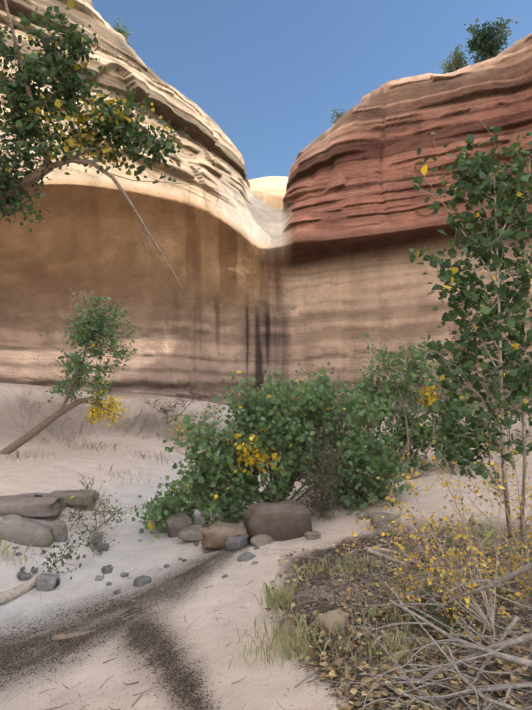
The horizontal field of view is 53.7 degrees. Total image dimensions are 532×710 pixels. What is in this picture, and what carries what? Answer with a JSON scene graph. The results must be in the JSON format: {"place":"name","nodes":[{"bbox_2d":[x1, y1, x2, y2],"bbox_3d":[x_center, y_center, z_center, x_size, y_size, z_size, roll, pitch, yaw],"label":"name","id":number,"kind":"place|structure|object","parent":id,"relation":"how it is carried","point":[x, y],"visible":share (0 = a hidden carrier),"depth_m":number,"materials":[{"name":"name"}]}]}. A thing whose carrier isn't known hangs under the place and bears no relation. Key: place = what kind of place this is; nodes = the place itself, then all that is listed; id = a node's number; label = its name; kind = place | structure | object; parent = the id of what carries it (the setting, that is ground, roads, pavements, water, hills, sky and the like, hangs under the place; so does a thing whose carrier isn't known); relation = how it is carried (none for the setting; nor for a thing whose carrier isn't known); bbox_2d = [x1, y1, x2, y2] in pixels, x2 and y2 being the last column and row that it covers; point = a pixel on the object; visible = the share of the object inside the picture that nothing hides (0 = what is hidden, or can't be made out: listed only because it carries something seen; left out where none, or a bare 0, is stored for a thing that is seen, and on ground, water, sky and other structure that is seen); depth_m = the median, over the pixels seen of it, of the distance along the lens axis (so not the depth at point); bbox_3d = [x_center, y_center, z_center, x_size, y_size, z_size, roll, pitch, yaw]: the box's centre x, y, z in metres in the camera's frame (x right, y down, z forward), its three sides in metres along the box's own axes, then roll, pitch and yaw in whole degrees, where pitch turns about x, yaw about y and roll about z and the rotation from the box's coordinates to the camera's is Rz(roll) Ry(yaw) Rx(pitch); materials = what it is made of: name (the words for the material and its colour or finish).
{"place":"outdoors","nodes":[
{"label":"outdoors","id":0,"kind":"place"},
{"bbox_2d":[0,383,215,486],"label":"dry grass","id":1,"kind":"structure","parent":0,"point":[87,446],"depth_m":16.50,"materials":[{"name":"beige plant"}]},
{"bbox_2d":[0,0,223,309],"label":"tree","id":2,"kind":"object","parent":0,"point":[59,61],"depth_m":6.80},
{"bbox_2d":[0,0,531,417],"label":"cliff walls","id":3,"kind":"structure","parent":0,"point":[319,269],"depth_m":28.04,"materials":[{"name":"stone"}]},
{"bbox_2d":[112,16,137,44],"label":"shrub","id":4,"kind":"object","parent":3,"relation":"attached to","point":[122,32],"depth_m":27.04,"materials":[{"name":"green plant"}]},
{"bbox_2d":[330,103,348,125],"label":"shrub","id":5,"kind":"object","parent":3,"relation":"on","point":[338,114],"depth_m":32.76,"materials":[{"name":"green plant"}]},
{"bbox_2d":[433,44,469,73],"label":"bush","id":6,"kind":"object","parent":3,"relation":"on","point":[459,60],"depth_m":30.69,"materials":[{"name":"green plant"}]},
{"bbox_2d":[464,16,517,64],"bbox_3d":[12.828,-18.201,30.550,2.864,2.694,3.119,0,-7,1],"label":"juniper tree","id":7,"kind":"object","parent":3,"relation":"on","point":[491,41],"depth_m":30.24,"materials":[{"name":"green plant"}]},
{"bbox_2d":[0,383,531,709],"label":"ground","id":8,"kind":"structure","parent":0,"point":[189,666],"depth_m":5.53,"materials":[{"name":"beige sand"}]},
{"bbox_2d":[0,573,39,605],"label":"log","id":9,"kind":"object","parent":8,"relation":"on","point":[7,596],"visible":0.77,"depth_m":6.07,"materials":[{"name":"brown wood"}]},
{"bbox_2d":[17,571,27,579],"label":"rock","id":10,"kind":"object","parent":8,"relation":"on","point":[20,574],"visible":0.71,"depth_m":6.54,"materials":[{"name":"grey stone"}]},
{"bbox_2d":[21,574,30,580],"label":"rock","id":11,"kind":"object","parent":8,"relation":"on","point":[26,577],"visible":0.88,"depth_m":6.49,"materials":[{"name":"grey stone"}]},
{"bbox_2d":[0,514,54,546],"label":"boulder","id":12,"kind":"object","parent":8,"relation":"on","point":[18,530],"visible":0.77,"depth_m":7.58,"materials":[{"name":"grey stone"}]},
{"bbox_2d":[0,492,66,517],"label":"ledge rock","id":13,"kind":"object","parent":8,"relation":"on","point":[37,505],"visible":0.94,"depth_m":8.65,"materials":[{"name":"grey stone"}]},
{"bbox_2d":[31,568,37,572],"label":"pebble","id":14,"kind":"object","parent":8,"relation":"on","point":[35,570],"visible":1,"depth_m":6.73,"materials":[{"name":"grey stone"}]},
{"bbox_2d":[35,573,59,590],"bbox_3d":[-2.640,2.740,6.345,0.259,0.198,0.235,0,-7,1],"label":"rock","id":15,"kind":"object","parent":8,"relation":"on","point":[47,581],"visible":0.94,"depth_m":6.25,"materials":[{"name":"grey stone"}]},
{"bbox_2d":[49,520,67,541],"bbox_3d":[-3.226,2.722,8.059,0.363,0.357,0.302,3,-8,-22],"label":"rock block","id":16,"kind":"object","parent":8,"relation":"on","point":[58,531],"visible":0.6,"depth_m":7.99,"materials":[{"name":"grey stone"}]},
{"bbox_2d":[28,532,89,579],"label":"leafy plant","id":17,"kind":"object","parent":8,"relation":"on","point":[48,541],"depth_m":6.74,"materials":[{"name":"green plant"}]},
{"bbox_2d":[0,288,142,453],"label":"leaning tree","id":18,"kind":"object","parent":8,"relation":"on","point":[95,326],"depth_m":15.40,"materials":[{"name":"green plant"}]},
{"bbox_2d":[51,490,99,506],"bbox_3d":[-3.692,2.730,10.020,0.913,0.282,0.718,0,-7,1],"label":"ledge rock","id":19,"kind":"object","parent":8,"relation":"on","point":[76,493],"visible":0.58,"depth_m":9.79,"materials":[{"name":"grey stone"}]},
{"bbox_2d":[53,625,112,641],"bbox_3d":[-1.697,2.590,4.899,0.547,0.127,0.060,1,-7,-8],"label":"stick","id":20,"kind":"object","parent":8,"relation":"on","point":[58,637],"visible":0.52,"depth_m":4.86,"materials":[{"name":"beige wood"}]},
{"bbox_2d":[63,508,118,557],"bbox_3d":[-2.475,2.670,7.610,0.931,0.912,0.696,-4,-8,28],"label":"wash forb","id":21,"kind":"object","parent":8,"relation":"on","point":[92,542],"depth_m":7.52,"materials":[{"name":"green plant"}]},
{"bbox_2d":[48,470,138,533],"bbox_3d":[-2.903,2.430,8.786,1.570,1.188,1.168,0,-7,1],"label":"willow shrub","id":22,"kind":"object","parent":8,"relation":"on","point":[93,508],"depth_m":8.66,"materials":[{"name":"green plant"}]},
{"bbox_2d":[91,532,102,540],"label":"rock","id":23,"kind":"object","parent":8,"relation":"on","point":[97,534],"visible":0.35,"depth_m":8.19,"materials":[{"name":"grey stone"}]},
{"bbox_2d":[92,538,102,545],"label":"rock","id":24,"kind":"object","parent":8,"relation":"on","point":[96,540],"visible":0.46,"depth_m":7.98,"materials":[{"name":"grey stone"}]},
{"bbox_2d":[12,398,184,446],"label":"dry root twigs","id":25,"kind":"object","parent":8,"relation":"on","point":[140,420],"visible":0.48,"depth_m":19.88,"materials":[{"name":"brown plant"}]},
{"bbox_2d":[95,575,103,580],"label":"pebble","id":26,"kind":"object","parent":8,"relation":"on","point":[99,578],"visible":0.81,"depth_m":6.50,"materials":[{"name":"grey stone"}]},
{"bbox_2d":[98,543,108,551],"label":"rock","id":27,"kind":"object","parent":8,"relation":"on","point":[104,548],"visible":0.94,"depth_m":7.79,"materials":[{"name":"grey stone"}]},
{"bbox_2d":[101,565,112,573],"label":"rock","id":28,"kind":"object","parent":8,"relation":"on","point":[106,569],"visible":0.88,"depth_m":6.76,"materials":[{"name":"grey stone"}]},
{"bbox_2d":[120,572,128,576],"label":"pebble","id":29,"kind":"object","parent":8,"relation":"on","point":[123,574],"visible":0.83,"depth_m":6.54,"materials":[{"name":"grey stone"}]},
{"bbox_2d":[133,575,150,586],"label":"rock","id":30,"kind":"object","parent":8,"relation":"on","point":[142,580],"visible":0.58,"depth_m":6.02,"materials":[{"name":"grey stone"}]},
{"bbox_2d":[131,475,207,540],"bbox_3d":[-1.655,2.641,8.969,1.201,1.095,1.868,0,-7,1],"label":"bush","id":31,"kind":"object","parent":8,"relation":"on","point":[169,502],"depth_m":8.73,"materials":[{"name":"green plant"}]},
{"bbox_2d":[143,380,214,423],"bbox_3d":[-3.504,1.846,20.603,2.987,1.716,1.568,0,-7,1],"label":"green bank shrub","id":32,"kind":"object","parent":8,"relation":"on","point":[194,393],"depth_m":20.54,"materials":[{"name":"plant"}]},
{"bbox_2d":[165,511,193,537],"bbox_3d":[-1.385,2.749,8.406,0.477,0.458,0.375,2,-7,-18],"label":"wedge rock","id":33,"kind":"object","parent":8,"relation":"on","point":[175,524],"visible":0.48,"depth_m":8.27,"materials":[{"name":"grey stone"}]},
{"bbox_2d":[178,523,208,541],"bbox_3d":[-1.023,2.707,8.008,0.565,0.200,0.600,0,-7,1],"label":"rock slab","id":34,"kind":"object","parent":8,"relation":"on","point":[192,533],"visible":0.52,"depth_m":7.78,"materials":[{"name":"grey stone"}]},
{"bbox_2d":[169,400,226,447],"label":"yellow shrub","id":35,"kind":"object","parent":8,"relation":"on","point":[184,430],"depth_m":18.47,"materials":[{"name":"plant"}]},
{"bbox_2d":[201,522,249,548],"bbox_3d":[-0.520,2.492,7.195,0.727,0.337,0.627,-1,-7,11],"label":"rock slab","id":36,"kind":"object","parent":8,"relation":"on","point":[215,535],"visible":0.58,"depth_m":6.98,"materials":[{"name":"brown stone"}]},
{"bbox_2d":[224,534,247,550],"bbox_3d":[-0.384,2.461,6.854,0.244,0.209,0.281,-4,-8,27],"label":"rock","id":37,"kind":"object","parent":8,"relation":"on","point":[237,542],"visible":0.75,"depth_m":6.76,"materials":[{"name":"grey stone"}]},
{"bbox_2d":[237,552,255,561],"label":"rock","id":38,"kind":"object","parent":8,"relation":"on","point":[246,557],"visible":0.58,"depth_m":6.11,"materials":[{"name":"grey stone"}]},
{"bbox_2d":[250,534,272,545],"bbox_3d":[-0.058,2.398,6.792,0.298,0.162,0.283,0,-7,1],"label":"rock","id":39,"kind":"object","parent":8,"relation":"on","point":[262,540],"visible":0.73,"depth_m":6.69,"materials":[{"name":"beige stone"}]},
{"bbox_2d":[0,507,530,682],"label":"grass tufts","id":40,"kind":"object","parent":8,"relation":"on","point":[286,646],"visible":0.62,"depth_m":3.94,"materials":[{"name":"green plant"}]},
{"bbox_2d":[0,526,531,709],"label":"duff twig","id":41,"kind":"object","parent":8,"relation":"on","point":[402,703],"visible":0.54,"depth_m":3.62,"materials":[{"name":"brown wood"}]},
{"bbox_2d":[242,500,311,540],"bbox_3d":[0.178,2.296,7.183,0.932,0.573,0.743,1,-7,-11],"label":"boulder","id":42,"kind":"object","parent":8,"relation":"on","point":[284,520],"visible":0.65,"depth_m":6.88,"materials":[{"name":"brown stone"}]},
{"bbox_2d":[162,362,396,525],"bbox_3d":[0.270,1.462,8.647,3.824,2.684,2.234,0,-7,1],"label":"sapling shrub","id":43,"kind":"object","parent":8,"relation":"on","point":[281,440],"depth_m":8.33,"materials":[{"name":"green plant"}]},
{"bbox_2d":[268,544,334,553],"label":"log branch","id":44,"kind":"object","parent":8,"relation":"on","point":[277,551],"visible":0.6,"depth_m":6.18,"materials":[{"name":"brown wood"}]},
{"bbox_2d":[304,531,320,539],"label":"rock","id":45,"kind":"object","parent":8,"relation":"on","point":[311,535],"visible":0.94,"depth_m":6.68,"materials":[{"name":"beige stone"}]},
{"bbox_2d":[293,422,356,521],"bbox_3d":[0.835,1.796,7.785,0.967,1.625,1.717,0,-7,1],"label":"tamarisk shrub","id":46,"kind":"object","parent":8,"relation":"on","point":[316,474],"depth_m":7.61,"materials":[{"name":"green plant"}]},
{"bbox_2d":[317,609,349,634],"bbox_3d":[0.527,2.087,4.066,0.254,0.206,0.199,4,-8,-31],"label":"tan rock","id":47,"kind":"object","parent":8,"relation":"on","point":[326,625],"visible":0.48,"depth_m":4.01,"materials":[{"name":"beige stone"}]},
{"bbox_2d":[356,511,369,519],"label":"rock","id":48,"kind":"object","parent":8,"relation":"on","point":[365,514],"visible":0.65,"depth_m":7.37,"materials":[{"name":"grey stone"}]},
{"bbox_2d":[308,421,421,514],"bbox_3d":[1.568,1.847,8.566,2.068,1.726,1.787,0,-7,1],"label":"shrub","id":49,"kind":"object","parent":8,"relation":"on","point":[375,465],"depth_m":8.25,"materials":[{"name":"green plant"}]},
{"bbox_2d":[369,512,399,527],"bbox_3d":[1.587,2.211,6.999,0.407,0.210,0.349,0,-7,1],"label":"pale rock","id":50,"kind":"object","parent":8,"relation":"on","point":[388,517],"visible":0.67,"depth_m":6.87,"materials":[{"name":"beige stone"}]},
{"bbox_2d":[364,547,413,558],"bbox_3d":[1.346,2.163,5.744,0.050,0.082,0.654,6,-9,-42],"label":"stick","id":51,"kind":"object","parent":8,"relation":"on","point":[385,550],"visible":0.5,"depth_m":5.76,"materials":[{"name":"brown wood"}]},
{"bbox_2d":[368,548,411,566],"bbox_3d":[1.302,2.159,5.594,0.060,0.060,0.684,3,-8,-26],"label":"stick","id":52,"kind":"object","parent":8,"relation":"on","point":[381,555],"visible":0.67,"depth_m":5.65,"materials":[{"name":"grey wood"}]},
{"bbox_2d":[266,526,531,709],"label":"leaf litter leaves","id":53,"kind":"object","parent":8,"relation":"on","point":[332,675],"visible":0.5,"depth_m":3.58,"materials":[{"name":"brown plant"}]},
{"bbox_2d":[276,557,531,709],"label":"dead branches","id":54,"kind":"object","parent":8,"relation":"on","point":[481,650],"visible":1,"depth_m":2.99,"materials":[{"name":"grey wood"}]},
{"bbox_2d":[330,332,488,480],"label":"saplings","id":55,"kind":"object","parent":8,"relation":"on","point":[369,392],"depth_m":11.24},
{"bbox_2d":[382,558,471,639],"bbox_3d":[1.231,1.895,3.987,0.852,0.693,0.635,3,-8,-22],"label":"forb plant","id":56,"kind":"object","parent":8,"relation":"on","point":[432,607],"depth_m":3.88,"materials":[{"name":"green plant"}]},
{"bbox_2d":[336,399,531,639],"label":"yellow-flowered shrub","id":57,"kind":"object","parent":8,"relation":"on","point":[480,614],"depth_m":4.15,"materials":[{"name":"plant"}]},
{"bbox_2d":[431,323,471,475],"bbox_3d":[4.041,0.909,11.894,1.468,3.431,2.763,-6,-9,42],"label":"tamarisk shrub","id":58,"kind":"object","parent":8,"relation":"on","point":[454,473],"depth_m":12.08,"materials":[{"name":"green plant"}]},
{"bbox_2d":[407,120,531,538],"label":"sapling tree","id":59,"kind":"object","parent":8,"relation":"on","point":[475,297],"depth_m":4.91,"materials":[{"name":"green plant"}]},
{"bbox_2d":[467,357,531,492],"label":"saplings","id":60,"kind":"object","parent":8,"relation":"on","point":[493,422],"depth_m":13.96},
{"bbox_2d":[248,176,287,209],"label":"distant rock dome","id":61,"kind":"structure","parent":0,"point":[270,191],"depth_m":62.31,"materials":[{"name":"stone"}]},
{"bbox_2d":[91,0,531,179],"label":"sky","id":62,"kind":"structure","parent":0,"point":[270,74],"materials":[{"name":"blue"}]}
]}

